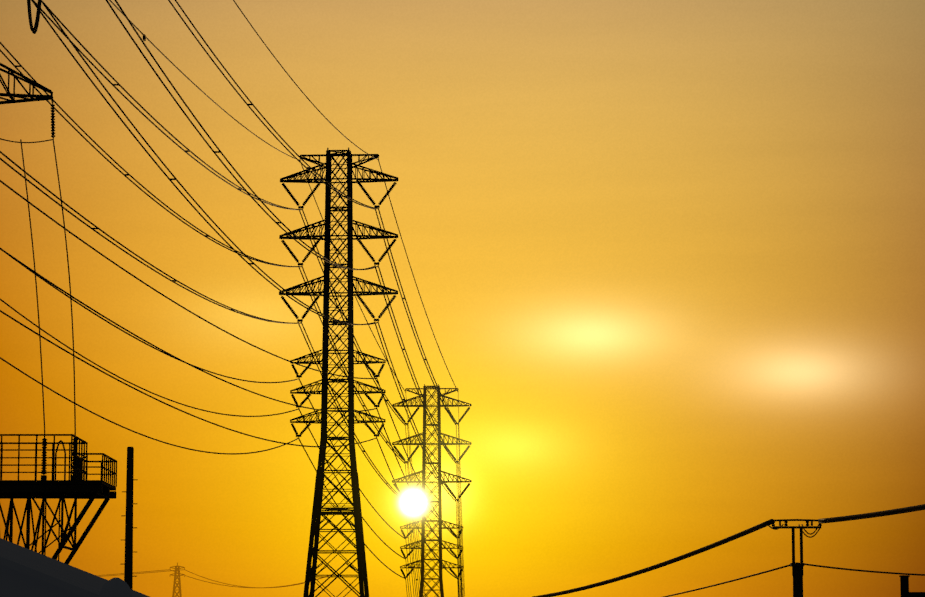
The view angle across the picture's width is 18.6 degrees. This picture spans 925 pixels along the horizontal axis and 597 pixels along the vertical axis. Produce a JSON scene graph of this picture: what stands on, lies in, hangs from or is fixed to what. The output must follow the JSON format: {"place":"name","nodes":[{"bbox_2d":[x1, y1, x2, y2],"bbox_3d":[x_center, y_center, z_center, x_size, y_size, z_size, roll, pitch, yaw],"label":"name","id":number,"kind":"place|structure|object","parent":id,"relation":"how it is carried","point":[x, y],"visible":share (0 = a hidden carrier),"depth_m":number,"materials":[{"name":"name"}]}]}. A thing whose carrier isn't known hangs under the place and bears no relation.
{"place":"outdoors","nodes":[
{"label":"outdoors","id":0,"kind":"place"},
{"bbox_2d":[0,0,75,479],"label":"pylon jumpers","id":1,"kind":"object","parent":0,"point":[34,29],"depth_m":121.64,"materials":[{"name":"black metal"}]},
{"bbox_2d":[41,103,77,474],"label":"pylon insulators","id":2,"kind":"object","parent":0,"point":[44,457],"depth_m":120.82,"materials":[{"name":"black ceramic"}]},
{"bbox_2d":[0,538,149,596],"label":"house roof","id":3,"kind":"structure","parent":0,"point":[25,572],"depth_m":45.27,"materials":[{"name":"black"}]},
{"bbox_2d":[120,447,137,589],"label":"concrete pole","id":4,"kind":"object","parent":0,"point":[128,570],"depth_m":105.83,"materials":[{"name":"black concrete"}]},
{"bbox_2d":[0,0,924,596],"label":"sky","id":5,"kind":"structure","parent":0,"point":[666,258],"materials":[{"name":"orange"}]},
{"bbox_3d":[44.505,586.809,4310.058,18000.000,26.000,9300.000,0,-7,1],"label":"ground","id":6,"kind":"structure","parent":0,"visible":0},
{"bbox_2d":[0,63,75,479],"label":"pylon","id":7,"kind":"object","parent":6,"relation":"on","point":[32,96],"depth_m":122.11,"materials":[{"name":"metal"}]},
{"bbox_2d":[0,434,116,563],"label":"cable head platform","id":8,"kind":"structure","parent":7,"relation":"attached to","point":[80,486],"depth_m":118.72,"materials":[{"name":"metal"}]},
{"bbox_2d":[170,563,184,596],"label":"distant pylon","id":9,"kind":"object","parent":6,"relation":"on","point":[175,575],"depth_m":896.42,"materials":[{"name":"black metal"}]},
{"bbox_2d":[96,569,331,587],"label":"distant pylon wires","id":10,"kind":"object","parent":9,"relation":"attached to","point":[206,578],"depth_m":892.99,"materials":[{"name":"black metal"}]},
{"bbox_2d":[279,147,397,596],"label":"pylon","id":11,"kind":"object","parent":6,"relation":"on","point":[311,575],"depth_m":341.97,"materials":[{"name":"metal"}]},
{"bbox_2d":[0,0,464,596],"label":"conductors","id":12,"kind":"object","parent":11,"relation":"attached to","point":[366,410],"depth_m":230.76,"materials":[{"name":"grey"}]},
{"bbox_2d":[392,384,471,596],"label":"pylon","id":13,"kind":"object","parent":6,"relation":"on","point":[438,406],"depth_m":514.60,"materials":[{"name":"black"}]},
{"bbox_2d":[772,521,820,596],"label":"utility pole","id":14,"kind":"object","parent":6,"relation":"on","point":[797,571],"depth_m":91.50,"materials":[{"name":"concrete"}]},
{"bbox_2d":[532,504,924,596],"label":"power lines","id":15,"kind":"object","parent":14,"relation":"attached to","point":[769,523],"depth_m":95.07,"materials":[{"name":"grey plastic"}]},
{"bbox_2d":[772,520,821,525],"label":"insulators","id":16,"kind":"object","parent":14,"relation":"attached to","point":[786,522],"depth_m":91.67,"materials":[{"name":"black ceramic"}]},
{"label":"house walls","id":17,"kind":"object","parent":6,"relation":"on","visible":0},
{"bbox_2d":[899,575,924,596],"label":"house rooftop","id":18,"kind":"object","parent":17,"relation":"on","point":[904,585],"depth_m":39.98,"materials":[{"name":"metal"}]},
{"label":"pylon","id":19,"kind":"object","parent":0,"visible":0},
{"bbox_2d":[281,181,469,576],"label":"pylon insulators","id":20,"kind":"object","parent":19,"relation":"on","point":[372,316],"depth_m":343.96,"materials":[{"name":"brown ceramic"}]},
{"bbox_3d":[-12.501,11.915,50.704,22.000,9.540,12.600,0,-7,1],"label":"house","id":21,"kind":"object","parent":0,"visible":0},
{"bbox_2d":[99,578,131,596],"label":"roof vent cap","id":22,"kind":"object","parent":21,"relation":"on","point":[115,587],"depth_m":44.95,"materials":[{"name":"metal"}]}
]}

